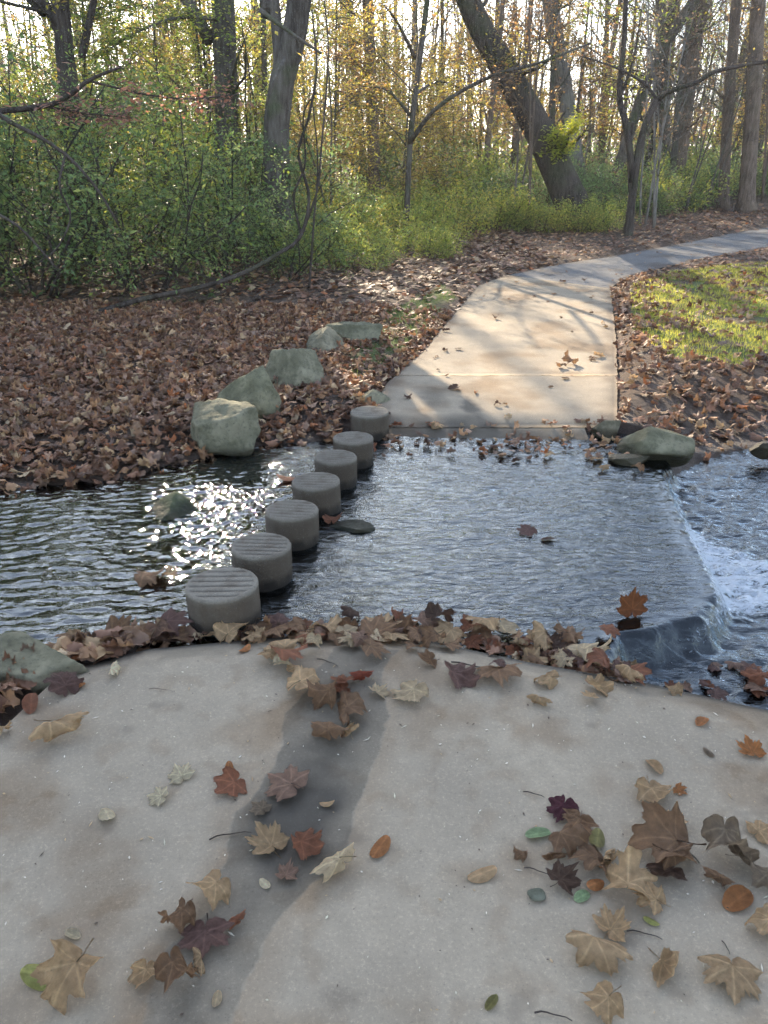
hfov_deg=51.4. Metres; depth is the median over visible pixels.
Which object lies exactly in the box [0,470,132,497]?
sunken leaves
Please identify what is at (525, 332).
concrete path
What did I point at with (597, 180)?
shrub
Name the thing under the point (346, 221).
weed
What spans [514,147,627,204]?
shrub
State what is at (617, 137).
young tree
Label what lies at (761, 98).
tree
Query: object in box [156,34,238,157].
sapling
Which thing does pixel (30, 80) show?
sapling
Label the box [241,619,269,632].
sycamore leaf
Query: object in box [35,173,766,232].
leaf litter
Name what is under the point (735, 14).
tree
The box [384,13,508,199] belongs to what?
young tree
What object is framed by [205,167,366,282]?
shrub
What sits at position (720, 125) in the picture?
young tree
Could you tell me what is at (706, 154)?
shrub
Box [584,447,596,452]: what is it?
sycamore leaf
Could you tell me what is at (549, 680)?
sycamore leaf
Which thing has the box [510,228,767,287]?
asphalt path
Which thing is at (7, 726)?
sycamore leaf
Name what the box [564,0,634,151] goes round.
tree
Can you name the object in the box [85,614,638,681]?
leaf drift
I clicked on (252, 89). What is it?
sapling
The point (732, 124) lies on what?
sapling
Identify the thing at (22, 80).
shrub
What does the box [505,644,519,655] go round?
sycamore leaf
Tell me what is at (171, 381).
leaf litter
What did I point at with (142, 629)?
sycamore leaf
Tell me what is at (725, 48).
tree
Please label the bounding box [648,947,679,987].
sycamore leaf
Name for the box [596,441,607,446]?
sycamore leaf
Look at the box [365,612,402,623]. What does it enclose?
sycamore leaf
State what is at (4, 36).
tree
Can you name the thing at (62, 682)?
sycamore leaf
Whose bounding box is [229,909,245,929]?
sycamore leaf
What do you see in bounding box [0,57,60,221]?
shrub
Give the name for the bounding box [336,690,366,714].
sycamore leaf
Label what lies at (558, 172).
tree
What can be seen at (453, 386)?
sycamore leaf
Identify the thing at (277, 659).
sycamore leaf
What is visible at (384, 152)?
shrub
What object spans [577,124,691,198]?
shrub
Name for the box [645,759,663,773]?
sycamore leaf
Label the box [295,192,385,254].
shrub
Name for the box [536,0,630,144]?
tree
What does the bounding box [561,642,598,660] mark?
sycamore leaf
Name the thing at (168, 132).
shrub
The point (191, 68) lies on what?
young tree
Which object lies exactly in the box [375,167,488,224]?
shrub
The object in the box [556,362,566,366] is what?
sycamore leaf
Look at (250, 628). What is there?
sycamore leaf
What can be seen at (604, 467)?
sycamore leaf
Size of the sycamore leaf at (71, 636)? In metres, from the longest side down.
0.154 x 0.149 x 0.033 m
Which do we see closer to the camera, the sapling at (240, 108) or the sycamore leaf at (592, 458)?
the sycamore leaf at (592, 458)
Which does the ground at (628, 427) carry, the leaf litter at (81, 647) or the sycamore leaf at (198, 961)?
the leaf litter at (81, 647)
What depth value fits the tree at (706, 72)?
59.02 m
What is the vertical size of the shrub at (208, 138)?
3.725 m
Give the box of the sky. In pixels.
[0,0,767,160]
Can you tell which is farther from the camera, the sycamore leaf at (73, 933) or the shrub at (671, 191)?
the shrub at (671, 191)
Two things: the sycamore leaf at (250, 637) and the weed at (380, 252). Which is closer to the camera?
the sycamore leaf at (250, 637)
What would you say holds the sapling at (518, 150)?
on the ground at (628, 427)
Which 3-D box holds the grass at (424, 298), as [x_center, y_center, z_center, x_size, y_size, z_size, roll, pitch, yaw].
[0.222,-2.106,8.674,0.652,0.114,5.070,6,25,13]
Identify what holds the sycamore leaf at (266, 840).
on the concrete path at (378, 940)
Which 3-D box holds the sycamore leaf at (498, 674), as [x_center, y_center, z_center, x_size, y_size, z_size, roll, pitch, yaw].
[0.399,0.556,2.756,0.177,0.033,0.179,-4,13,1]
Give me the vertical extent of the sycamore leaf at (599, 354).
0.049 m
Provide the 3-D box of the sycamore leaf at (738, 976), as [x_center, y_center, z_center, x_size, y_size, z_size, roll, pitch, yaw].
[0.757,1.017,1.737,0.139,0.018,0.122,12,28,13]
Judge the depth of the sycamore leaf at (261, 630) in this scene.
3.08 m
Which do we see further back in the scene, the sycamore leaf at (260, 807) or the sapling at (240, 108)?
the sapling at (240, 108)
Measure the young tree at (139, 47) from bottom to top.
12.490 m
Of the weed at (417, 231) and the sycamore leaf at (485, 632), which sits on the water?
the sycamore leaf at (485, 632)
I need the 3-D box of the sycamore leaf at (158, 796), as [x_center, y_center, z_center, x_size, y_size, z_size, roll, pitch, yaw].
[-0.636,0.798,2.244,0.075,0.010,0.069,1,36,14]
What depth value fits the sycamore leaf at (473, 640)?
3.09 m
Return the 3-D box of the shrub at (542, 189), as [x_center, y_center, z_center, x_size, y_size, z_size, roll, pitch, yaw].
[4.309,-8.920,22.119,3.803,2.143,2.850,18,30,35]
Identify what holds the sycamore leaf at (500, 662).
on the sycamore leaf at (498, 674)
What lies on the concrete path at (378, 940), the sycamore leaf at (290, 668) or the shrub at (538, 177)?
the sycamore leaf at (290, 668)
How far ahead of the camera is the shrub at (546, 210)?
18.50 m
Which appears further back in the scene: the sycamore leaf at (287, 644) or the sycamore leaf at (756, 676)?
the sycamore leaf at (756, 676)
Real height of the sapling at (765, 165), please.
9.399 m
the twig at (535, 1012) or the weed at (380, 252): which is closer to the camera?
the twig at (535, 1012)
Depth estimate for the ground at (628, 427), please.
8.43 m
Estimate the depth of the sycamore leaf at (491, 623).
3.13 m
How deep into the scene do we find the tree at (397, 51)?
56.14 m
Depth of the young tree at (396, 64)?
24.56 m
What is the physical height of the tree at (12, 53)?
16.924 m
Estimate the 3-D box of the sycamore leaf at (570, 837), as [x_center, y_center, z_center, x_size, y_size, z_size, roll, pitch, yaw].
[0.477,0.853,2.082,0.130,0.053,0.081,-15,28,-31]
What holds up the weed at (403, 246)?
on the ground at (628, 427)
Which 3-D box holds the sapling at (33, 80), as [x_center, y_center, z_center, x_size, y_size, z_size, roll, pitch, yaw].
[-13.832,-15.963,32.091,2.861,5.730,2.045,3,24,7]
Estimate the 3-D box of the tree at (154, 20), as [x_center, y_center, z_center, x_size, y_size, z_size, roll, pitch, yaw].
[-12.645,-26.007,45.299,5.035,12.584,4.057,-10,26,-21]
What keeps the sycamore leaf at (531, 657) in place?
on the water
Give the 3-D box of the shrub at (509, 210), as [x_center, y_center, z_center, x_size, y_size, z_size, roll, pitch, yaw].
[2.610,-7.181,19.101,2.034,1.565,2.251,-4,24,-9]
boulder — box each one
[0,631,89,694]
[152,492,197,520]
[190,398,260,456]
[217,365,281,417]
[265,348,323,389]
[305,326,343,352]
[325,321,382,342]
[329,519,374,532]
[362,389,389,404]
[590,420,621,438]
[608,454,649,466]
[616,426,694,466]
[749,441,767,459]
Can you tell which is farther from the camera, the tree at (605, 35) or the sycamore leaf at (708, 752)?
the tree at (605, 35)
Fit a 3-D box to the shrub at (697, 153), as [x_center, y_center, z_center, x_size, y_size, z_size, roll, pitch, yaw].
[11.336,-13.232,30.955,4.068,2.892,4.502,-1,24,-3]
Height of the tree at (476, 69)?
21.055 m
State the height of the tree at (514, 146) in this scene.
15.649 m
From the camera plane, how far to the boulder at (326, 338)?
7.26 m
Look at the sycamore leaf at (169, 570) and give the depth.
3.59 m
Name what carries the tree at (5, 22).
on the ground at (628, 427)
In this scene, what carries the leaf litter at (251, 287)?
on the ground at (628, 427)
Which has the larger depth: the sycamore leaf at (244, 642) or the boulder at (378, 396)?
the boulder at (378, 396)
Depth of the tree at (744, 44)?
37.68 m
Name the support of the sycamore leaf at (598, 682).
on the concrete path at (378, 940)
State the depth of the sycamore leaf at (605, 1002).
1.68 m
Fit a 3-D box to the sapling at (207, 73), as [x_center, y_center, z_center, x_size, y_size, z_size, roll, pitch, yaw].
[-5.804,-13.677,26.185,3.810,6.778,3.006,-6,25,-13]
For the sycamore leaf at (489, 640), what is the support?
on the sycamore leaf at (484, 643)
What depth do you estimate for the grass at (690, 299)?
9.29 m
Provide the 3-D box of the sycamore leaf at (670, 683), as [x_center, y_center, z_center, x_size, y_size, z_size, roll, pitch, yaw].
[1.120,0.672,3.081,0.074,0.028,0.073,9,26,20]
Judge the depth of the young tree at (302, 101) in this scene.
15.57 m
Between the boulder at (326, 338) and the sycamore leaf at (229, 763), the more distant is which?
the boulder at (326, 338)
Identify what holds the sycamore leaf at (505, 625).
on the leaf drift
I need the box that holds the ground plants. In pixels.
[15,296,428,401]
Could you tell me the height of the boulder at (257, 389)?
0.576 m
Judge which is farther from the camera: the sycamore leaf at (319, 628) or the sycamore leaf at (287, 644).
the sycamore leaf at (319, 628)
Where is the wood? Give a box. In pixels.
[0,0,765,165]
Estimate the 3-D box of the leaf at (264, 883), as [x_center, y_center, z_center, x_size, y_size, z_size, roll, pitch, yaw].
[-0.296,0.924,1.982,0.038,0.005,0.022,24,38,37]
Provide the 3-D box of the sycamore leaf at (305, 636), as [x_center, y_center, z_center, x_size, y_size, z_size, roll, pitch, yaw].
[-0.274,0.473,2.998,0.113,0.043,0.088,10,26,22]
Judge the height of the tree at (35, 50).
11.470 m
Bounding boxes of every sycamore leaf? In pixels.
[0,721,12,735]
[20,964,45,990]
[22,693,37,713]
[28,711,88,741]
[30,938,103,1014]
[42,671,83,696]
[54,632,87,639]
[63,629,87,640]
[64,928,80,938]
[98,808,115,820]
[99,615,131,639]
[104,660,120,674]
[121,623,159,643]
[127,958,154,988]
[134,566,163,586]
[136,647,150,651]
[144,617,175,645]
[146,786,167,805]
[150,631,178,641]
[151,607,192,635]
[153,945,199,994]
[158,897,195,934]
[159,565,177,578]
[165,630,190,643]
[167,762,195,783]
[177,913,234,958]
[186,869,230,910]
[192,947,204,975]
[212,990,221,1006]
[213,621,247,643]
[213,766,247,796]
[225,761,233,767]
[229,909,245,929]
[231,635,239,641]
[239,644,250,651]
[240,630,248,644]
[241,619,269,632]
[241,630,261,640]
[243,626,255,635]
[245,625,270,643]
[245,821,289,857]
[248,799,271,815]
[257,642,280,658]
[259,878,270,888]
[263,623,288,636]
[264,638,297,659]
[265,764,309,801]
[268,612,290,627]
[269,653,291,664]
[270,643,307,660]
[275,857,298,884]
[277,474,294,480]
[286,616,310,634]
[286,664,297,671]
[286,665,319,690]
[287,625,313,639]
[291,828,324,859]
[295,627,325,645]
[297,637,309,643]
[299,618,326,640]
[302,632,321,648]
[306,678,336,709]
[310,614,341,633]
[310,842,356,882]
[311,721,350,740]
[319,800,334,806]
[322,512,341,523]
[325,630,345,645]
[330,674,353,682]
[333,677,349,692]
[335,624,357,636]
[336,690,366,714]
[337,617,359,626]
[337,636,361,647]
[339,704,349,725]
[340,600,359,619]
[340,722,358,738]
[345,630,367,646]
[350,670,372,680]
[359,613,398,643]
[359,637,391,659]
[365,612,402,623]
[368,682,389,698]
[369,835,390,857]
[370,628,396,641]
[381,631,409,640]
[388,618,412,638]
[390,679,428,701]
[391,606,402,620]
[392,421,403,424]
[394,627,403,632]
[396,614,411,623]
[404,641,422,649]
[405,625,422,629]
[406,627,421,641]
[409,604,441,626]
[413,628,423,643]
[416,649,439,667]
[420,623,445,648]
[425,602,456,621]
[432,421,442,427]
[434,621,466,643]
[440,637,462,650]
[445,661,480,689]
[448,384,459,388]
[459,614,483,634]
[461,634,484,649]
[465,616,504,630]
[465,625,499,638]
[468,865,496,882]
[476,663,522,687]
[480,638,504,652]
[483,616,522,633]
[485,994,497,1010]
[486,637,497,653]
[489,658,505,666]
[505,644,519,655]
[511,457,520,461]
[511,636,532,645]
[513,844,527,862]
[516,524,536,535]
[522,647,548,664]
[525,629,532,640]
[525,652,546,664]
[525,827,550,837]
[527,694,552,705]
[531,620,555,650]
[533,670,560,689]
[539,635,552,646]
[540,629,568,651]
[542,852,566,859]
[545,859,581,895]
[546,795,578,822]
[548,816,589,856]
[553,620,584,642]
[553,648,575,667]
[554,626,577,643]
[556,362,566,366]
[561,350,578,363]
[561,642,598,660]
[562,649,583,666]
[562,808,599,833]
[565,929,633,975]
[568,842,610,872]
[574,889,589,902]
[577,634,611,661]
[580,690,599,697]
[581,979,623,1023]
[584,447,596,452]
[584,673,613,696]
[585,647,610,672]
[586,879,603,890]
[589,355,596,360]
[589,456,602,459]
[589,828,604,846]
[592,903,631,941]
[594,352,604,356]
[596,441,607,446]
[598,624,619,638]
[599,464,609,470]
[599,848,618,867]
[600,845,657,899]
[602,434,610,443]
[606,663,620,681]
[609,659,631,683]
[615,664,643,682]
[616,587,647,617]
[625,662,651,685]
[627,881,670,914]
[628,801,706,863]
[632,462,644,472]
[634,775,673,802]
[643,916,659,925]
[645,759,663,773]
[646,861,687,880]
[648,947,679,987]
[652,842,692,869]
[664,680,676,687]
[664,682,683,695]
[673,782,686,795]
[680,681,692,692]
[695,716,708,725]
[697,954,763,1004]
[698,679,707,686]
[701,814,752,858]
[701,865,734,888]
[703,747,714,756]
[704,679,714,687]
[706,686,728,700]
[707,664,721,671]
[710,662,722,668]
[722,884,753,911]
[724,656,744,669]
[725,839,759,866]
[736,735,766,757]
[737,660,756,671]
[740,667,767,686]
[743,679,765,691]
[744,903,767,934]
[745,820,767,843]
[747,853,767,888]
[748,663,761,670]
[748,686,767,697]
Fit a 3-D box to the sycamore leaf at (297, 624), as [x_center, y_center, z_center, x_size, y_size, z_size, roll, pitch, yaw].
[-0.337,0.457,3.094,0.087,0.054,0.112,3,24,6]
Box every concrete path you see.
[0,636,767,1023]
[377,376,617,428]
[389,428,587,439]
[395,275,617,376]
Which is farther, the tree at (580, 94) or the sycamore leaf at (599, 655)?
the tree at (580, 94)
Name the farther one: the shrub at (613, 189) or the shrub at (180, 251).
the shrub at (613, 189)
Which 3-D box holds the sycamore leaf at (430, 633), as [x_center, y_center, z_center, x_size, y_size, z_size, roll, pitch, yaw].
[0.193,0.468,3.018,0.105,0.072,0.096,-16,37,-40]
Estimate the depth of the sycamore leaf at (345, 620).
3.17 m
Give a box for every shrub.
[0,8,148,237]
[0,16,186,287]
[0,26,294,298]
[0,53,255,276]
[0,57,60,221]
[0,59,172,276]
[0,75,169,305]
[0,104,43,258]
[0,115,43,245]
[0,145,102,294]
[63,81,254,247]
[89,19,315,259]
[133,128,302,290]
[200,119,313,227]
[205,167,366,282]
[214,91,385,266]
[251,174,333,210]
[294,170,375,239]
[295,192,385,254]
[301,143,417,207]
[318,164,400,225]
[319,196,420,248]
[344,180,448,235]
[351,121,488,209]
[368,187,469,247]
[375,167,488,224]
[395,131,514,195]
[409,221,471,259]
[428,180,505,238]
[434,142,543,209]
[453,177,544,231]
[456,166,553,222]
[458,179,543,228]
[469,132,592,196]
[472,154,586,206]
[486,153,610,215]
[505,195,581,233]
[510,154,617,213]
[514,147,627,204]
[541,158,667,214]
[542,197,622,233]
[571,187,642,232]
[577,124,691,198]
[589,154,689,215]
[616,153,732,212]
[622,158,731,209]
[634,132,718,185]
[645,144,739,204]
[668,140,767,198]
[689,133,757,183]
[710,147,767,196]
[732,152,767,188]
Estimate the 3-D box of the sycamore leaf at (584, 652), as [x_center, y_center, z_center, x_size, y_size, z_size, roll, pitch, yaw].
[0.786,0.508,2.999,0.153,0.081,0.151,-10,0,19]
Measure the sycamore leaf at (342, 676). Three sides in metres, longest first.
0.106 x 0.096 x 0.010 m
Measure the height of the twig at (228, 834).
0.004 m
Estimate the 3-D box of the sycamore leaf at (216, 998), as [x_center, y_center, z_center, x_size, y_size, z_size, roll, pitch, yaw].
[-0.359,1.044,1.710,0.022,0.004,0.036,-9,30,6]
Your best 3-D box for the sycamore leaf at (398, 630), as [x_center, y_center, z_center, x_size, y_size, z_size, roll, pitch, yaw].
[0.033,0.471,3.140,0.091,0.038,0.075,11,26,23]
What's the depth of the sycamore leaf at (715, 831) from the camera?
2.07 m
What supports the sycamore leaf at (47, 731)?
on the concrete path at (378, 940)
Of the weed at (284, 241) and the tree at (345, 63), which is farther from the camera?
the tree at (345, 63)
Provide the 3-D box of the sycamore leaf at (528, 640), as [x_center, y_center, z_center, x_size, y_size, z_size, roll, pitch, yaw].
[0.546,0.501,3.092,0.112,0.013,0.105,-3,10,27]
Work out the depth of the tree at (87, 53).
28.12 m
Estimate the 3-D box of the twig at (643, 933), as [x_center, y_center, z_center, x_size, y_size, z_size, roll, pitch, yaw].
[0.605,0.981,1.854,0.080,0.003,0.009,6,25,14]
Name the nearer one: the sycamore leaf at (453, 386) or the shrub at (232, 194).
the sycamore leaf at (453, 386)
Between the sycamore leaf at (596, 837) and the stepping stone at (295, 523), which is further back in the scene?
the stepping stone at (295, 523)
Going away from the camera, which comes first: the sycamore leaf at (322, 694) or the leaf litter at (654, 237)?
the sycamore leaf at (322, 694)
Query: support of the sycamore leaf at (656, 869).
on the concrete path at (378, 940)
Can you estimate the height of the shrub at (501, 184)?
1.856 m
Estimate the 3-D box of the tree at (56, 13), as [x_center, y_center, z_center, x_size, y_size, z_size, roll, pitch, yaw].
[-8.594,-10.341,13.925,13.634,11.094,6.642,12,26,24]
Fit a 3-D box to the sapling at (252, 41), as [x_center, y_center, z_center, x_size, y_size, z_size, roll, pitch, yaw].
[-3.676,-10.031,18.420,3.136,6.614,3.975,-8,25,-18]
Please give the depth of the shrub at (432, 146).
26.50 m
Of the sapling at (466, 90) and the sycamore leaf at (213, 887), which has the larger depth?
the sapling at (466, 90)
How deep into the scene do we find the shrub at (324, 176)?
12.46 m
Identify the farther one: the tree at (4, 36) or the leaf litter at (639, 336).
the tree at (4, 36)
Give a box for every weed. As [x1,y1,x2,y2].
[237,212,326,266]
[248,201,364,261]
[257,220,373,270]
[267,217,338,272]
[309,211,405,266]
[338,218,416,260]
[351,229,404,271]
[392,214,455,253]
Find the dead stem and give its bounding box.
[93,0,349,311]
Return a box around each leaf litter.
[0,227,641,313]
[0,297,453,490]
[0,431,334,494]
[0,617,160,712]
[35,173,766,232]
[427,207,767,279]
[610,268,767,460]
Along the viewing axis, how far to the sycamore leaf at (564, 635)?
3.12 m
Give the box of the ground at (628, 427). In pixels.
[0,161,767,725]
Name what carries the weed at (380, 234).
on the ground at (628, 427)
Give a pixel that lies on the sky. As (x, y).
(19, 11)
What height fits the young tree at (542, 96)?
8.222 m
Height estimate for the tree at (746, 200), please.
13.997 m
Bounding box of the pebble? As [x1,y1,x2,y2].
[527,888,545,901]
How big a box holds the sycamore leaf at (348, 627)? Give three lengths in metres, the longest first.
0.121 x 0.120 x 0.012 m
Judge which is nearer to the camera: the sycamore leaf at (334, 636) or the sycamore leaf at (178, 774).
the sycamore leaf at (178, 774)
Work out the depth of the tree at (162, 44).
49.06 m
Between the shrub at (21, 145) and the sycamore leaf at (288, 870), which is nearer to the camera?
the sycamore leaf at (288, 870)
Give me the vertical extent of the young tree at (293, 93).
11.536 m
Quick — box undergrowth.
[0,4,767,181]
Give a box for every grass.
[350,284,454,375]
[613,270,761,444]
[630,262,767,364]
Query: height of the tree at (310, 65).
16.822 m
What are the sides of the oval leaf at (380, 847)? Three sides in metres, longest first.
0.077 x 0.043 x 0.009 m
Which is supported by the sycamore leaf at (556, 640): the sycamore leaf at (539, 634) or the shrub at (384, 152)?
the sycamore leaf at (539, 634)
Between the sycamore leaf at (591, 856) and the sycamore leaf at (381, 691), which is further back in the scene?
the sycamore leaf at (381, 691)
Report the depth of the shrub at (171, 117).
11.37 m
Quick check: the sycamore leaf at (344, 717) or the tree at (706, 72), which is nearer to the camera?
the sycamore leaf at (344, 717)
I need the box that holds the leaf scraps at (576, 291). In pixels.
[433,240,716,375]
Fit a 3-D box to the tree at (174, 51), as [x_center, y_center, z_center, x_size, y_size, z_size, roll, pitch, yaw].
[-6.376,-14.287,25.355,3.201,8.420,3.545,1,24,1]
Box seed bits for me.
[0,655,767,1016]
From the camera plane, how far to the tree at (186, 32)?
35.73 m
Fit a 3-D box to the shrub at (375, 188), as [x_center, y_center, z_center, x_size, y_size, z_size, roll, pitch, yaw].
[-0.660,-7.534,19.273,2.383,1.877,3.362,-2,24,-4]
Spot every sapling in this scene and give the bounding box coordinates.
[0,8,61,161]
[0,44,54,131]
[1,38,57,183]
[5,0,149,252]
[69,0,216,250]
[78,0,145,187]
[85,0,266,170]
[86,0,202,149]
[154,11,256,177]
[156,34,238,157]
[187,0,301,196]
[197,0,306,203]
[202,3,269,179]
[236,16,379,229]
[293,0,382,184]
[294,49,339,140]
[329,31,397,178]
[332,0,430,190]
[340,8,423,175]
[389,67,446,174]
[391,1,476,154]
[421,9,512,181]
[474,0,598,228]
[483,0,605,208]
[555,64,609,152]
[575,22,654,163]
[577,33,659,162]
[601,0,700,227]
[622,0,717,225]
[656,7,745,142]
[667,0,740,159]
[672,46,720,144]
[673,0,767,210]
[686,0,767,209]
[705,1,767,200]
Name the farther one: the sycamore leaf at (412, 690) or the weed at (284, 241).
the weed at (284, 241)
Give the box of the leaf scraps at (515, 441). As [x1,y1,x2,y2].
[381,415,629,458]
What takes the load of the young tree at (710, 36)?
on the ground at (628, 427)
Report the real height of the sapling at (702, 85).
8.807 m
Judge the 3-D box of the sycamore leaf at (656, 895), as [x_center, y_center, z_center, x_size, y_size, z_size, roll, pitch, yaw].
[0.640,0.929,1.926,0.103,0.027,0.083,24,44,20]
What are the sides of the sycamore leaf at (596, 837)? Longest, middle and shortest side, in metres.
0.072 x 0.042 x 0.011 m
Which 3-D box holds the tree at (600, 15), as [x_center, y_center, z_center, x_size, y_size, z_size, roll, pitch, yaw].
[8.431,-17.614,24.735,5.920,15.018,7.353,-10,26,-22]
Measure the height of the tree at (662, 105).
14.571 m
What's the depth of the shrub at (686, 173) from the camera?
26.65 m
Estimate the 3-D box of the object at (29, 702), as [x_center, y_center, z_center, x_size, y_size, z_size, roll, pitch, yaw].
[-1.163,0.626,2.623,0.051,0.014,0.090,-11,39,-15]
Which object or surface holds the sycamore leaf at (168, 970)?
on the concrete path at (378, 940)
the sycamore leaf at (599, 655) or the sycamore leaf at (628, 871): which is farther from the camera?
the sycamore leaf at (599, 655)
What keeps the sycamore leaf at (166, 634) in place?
on the sycamore leaf at (182, 635)
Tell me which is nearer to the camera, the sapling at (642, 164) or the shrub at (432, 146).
the sapling at (642, 164)
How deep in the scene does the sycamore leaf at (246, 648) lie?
2.95 m
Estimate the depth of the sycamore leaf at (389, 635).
3.00 m
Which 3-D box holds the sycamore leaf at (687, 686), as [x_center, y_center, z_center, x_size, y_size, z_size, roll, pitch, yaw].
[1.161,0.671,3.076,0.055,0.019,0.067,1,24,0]
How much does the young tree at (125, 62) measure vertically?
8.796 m
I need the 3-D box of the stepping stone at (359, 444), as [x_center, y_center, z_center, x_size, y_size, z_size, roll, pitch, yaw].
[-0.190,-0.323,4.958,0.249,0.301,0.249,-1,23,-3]
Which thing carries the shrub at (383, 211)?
on the ground at (628, 427)
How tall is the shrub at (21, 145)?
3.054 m
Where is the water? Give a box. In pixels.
[0,431,767,709]
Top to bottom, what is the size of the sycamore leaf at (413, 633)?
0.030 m
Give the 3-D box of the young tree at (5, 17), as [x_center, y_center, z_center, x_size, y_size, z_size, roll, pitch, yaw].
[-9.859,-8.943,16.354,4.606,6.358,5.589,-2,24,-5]
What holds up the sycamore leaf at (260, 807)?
on the concrete path at (378, 940)
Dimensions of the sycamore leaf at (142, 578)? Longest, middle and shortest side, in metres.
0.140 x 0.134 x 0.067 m
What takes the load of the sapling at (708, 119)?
on the ground at (628, 427)
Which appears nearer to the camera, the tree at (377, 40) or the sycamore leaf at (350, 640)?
the sycamore leaf at (350, 640)
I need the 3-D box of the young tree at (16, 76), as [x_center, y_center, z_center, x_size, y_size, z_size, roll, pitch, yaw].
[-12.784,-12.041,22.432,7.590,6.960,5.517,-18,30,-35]
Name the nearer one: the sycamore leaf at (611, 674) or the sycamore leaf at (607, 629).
the sycamore leaf at (611, 674)
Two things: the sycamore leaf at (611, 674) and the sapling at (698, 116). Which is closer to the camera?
the sycamore leaf at (611, 674)
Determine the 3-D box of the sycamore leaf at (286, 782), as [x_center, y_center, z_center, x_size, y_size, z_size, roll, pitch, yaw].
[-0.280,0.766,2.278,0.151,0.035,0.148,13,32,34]
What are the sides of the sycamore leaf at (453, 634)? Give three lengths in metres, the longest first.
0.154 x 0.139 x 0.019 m
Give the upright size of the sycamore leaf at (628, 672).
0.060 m
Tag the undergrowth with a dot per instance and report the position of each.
(508, 150)
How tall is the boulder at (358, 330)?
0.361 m
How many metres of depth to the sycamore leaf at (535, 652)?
2.99 m
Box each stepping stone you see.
[185,567,260,636]
[231,533,292,591]
[265,500,318,550]
[292,472,340,517]
[315,449,356,490]
[333,431,372,468]
[350,406,388,439]
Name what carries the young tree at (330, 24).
on the ground at (628, 427)
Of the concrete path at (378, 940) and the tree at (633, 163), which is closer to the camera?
the concrete path at (378, 940)
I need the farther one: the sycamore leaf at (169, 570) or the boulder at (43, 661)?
the sycamore leaf at (169, 570)
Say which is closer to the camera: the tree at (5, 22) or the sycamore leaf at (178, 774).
the sycamore leaf at (178, 774)
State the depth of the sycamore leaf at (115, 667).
2.79 m
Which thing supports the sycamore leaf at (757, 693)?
on the water
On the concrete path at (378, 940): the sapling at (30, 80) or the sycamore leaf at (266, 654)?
the sycamore leaf at (266, 654)
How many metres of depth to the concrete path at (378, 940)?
2.12 m
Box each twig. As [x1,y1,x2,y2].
[209,831,251,839]
[534,1010,571,1020]
[627,929,661,938]
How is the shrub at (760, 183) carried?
on the ground at (628, 427)
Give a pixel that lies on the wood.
(434, 33)
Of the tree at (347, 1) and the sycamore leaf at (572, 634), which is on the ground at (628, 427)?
the tree at (347, 1)
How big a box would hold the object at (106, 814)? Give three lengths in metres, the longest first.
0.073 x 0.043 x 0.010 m
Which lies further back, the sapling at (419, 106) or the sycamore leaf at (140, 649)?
the sapling at (419, 106)
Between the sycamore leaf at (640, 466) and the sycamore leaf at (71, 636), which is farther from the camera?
the sycamore leaf at (640, 466)
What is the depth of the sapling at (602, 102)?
27.81 m
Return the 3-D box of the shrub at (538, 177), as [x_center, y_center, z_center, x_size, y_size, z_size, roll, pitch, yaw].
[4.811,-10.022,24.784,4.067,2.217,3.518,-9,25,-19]
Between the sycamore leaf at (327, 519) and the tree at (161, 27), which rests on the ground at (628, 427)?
the tree at (161, 27)
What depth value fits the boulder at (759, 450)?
5.30 m
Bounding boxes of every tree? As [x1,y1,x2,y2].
[0,0,49,96]
[0,0,77,124]
[0,0,110,187]
[0,0,119,266]
[0,0,235,189]
[0,1,17,89]
[0,3,21,34]
[0,5,55,171]
[0,10,142,266]
[0,25,36,151]
[0,45,264,268]
[1,99,63,200]
[5,0,53,96]
[11,0,253,182]
[23,4,50,97]
[26,0,126,180]
[39,0,154,171]
[46,0,272,245]
[55,0,213,156]
[100,0,321,201]
[109,0,213,174]
[123,0,295,195]
[125,0,195,137]
[126,0,192,65]
[126,0,339,196]
[136,1,257,117]
[145,0,213,186]
[166,0,389,168]
[183,1,251,131]
[209,4,267,163]
[226,29,370,207]
[234,0,366,181]
[236,1,317,105]
[237,0,325,66]
[241,0,346,123]
[241,0,404,191]
[254,0,438,197]
[258,0,321,263]
[286,0,412,191]
[294,10,349,175]
[296,0,439,186]
[298,1,334,132]
[299,1,363,165]
[311,0,432,175]
[311,0,433,128]
[312,0,401,206]
[314,0,612,244]
[322,0,494,197]
[325,0,466,174]
[333,0,490,224]
[364,0,556,181]
[377,0,429,127]
[379,0,483,184]
[382,0,431,168]
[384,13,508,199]
[394,0,464,169]
[395,0,569,180]
[429,0,587,187]
[430,0,478,151]
[430,0,616,228]
[432,0,536,158]
[438,0,571,183]
[439,0,620,168]
[444,0,541,160]
[444,0,590,177]
[494,0,623,131]
[517,1,658,171]
[522,0,715,152]
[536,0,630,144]
[537,0,585,184]
[557,0,653,166]
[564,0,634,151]
[565,0,730,188]
[571,0,677,143]
[581,0,767,235]
[583,0,722,184]
[583,0,730,203]
[597,0,749,164]
[601,0,728,143]
[615,0,733,205]
[631,0,726,200]
[631,0,738,110]
[635,0,670,185]
[635,0,748,120]
[670,0,767,160]
[671,0,741,209]
[673,0,766,161]
[694,9,724,136]
[695,0,767,175]
[713,0,767,181]
[713,4,767,142]
[716,0,765,212]
[720,0,767,75]
[740,19,767,190]
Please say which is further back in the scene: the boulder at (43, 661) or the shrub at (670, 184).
the shrub at (670, 184)
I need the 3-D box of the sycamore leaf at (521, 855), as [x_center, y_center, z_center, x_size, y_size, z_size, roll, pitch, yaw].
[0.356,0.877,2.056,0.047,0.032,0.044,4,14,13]
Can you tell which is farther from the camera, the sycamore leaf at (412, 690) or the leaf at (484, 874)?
the sycamore leaf at (412, 690)
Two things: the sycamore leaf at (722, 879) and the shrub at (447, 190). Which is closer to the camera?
the sycamore leaf at (722, 879)

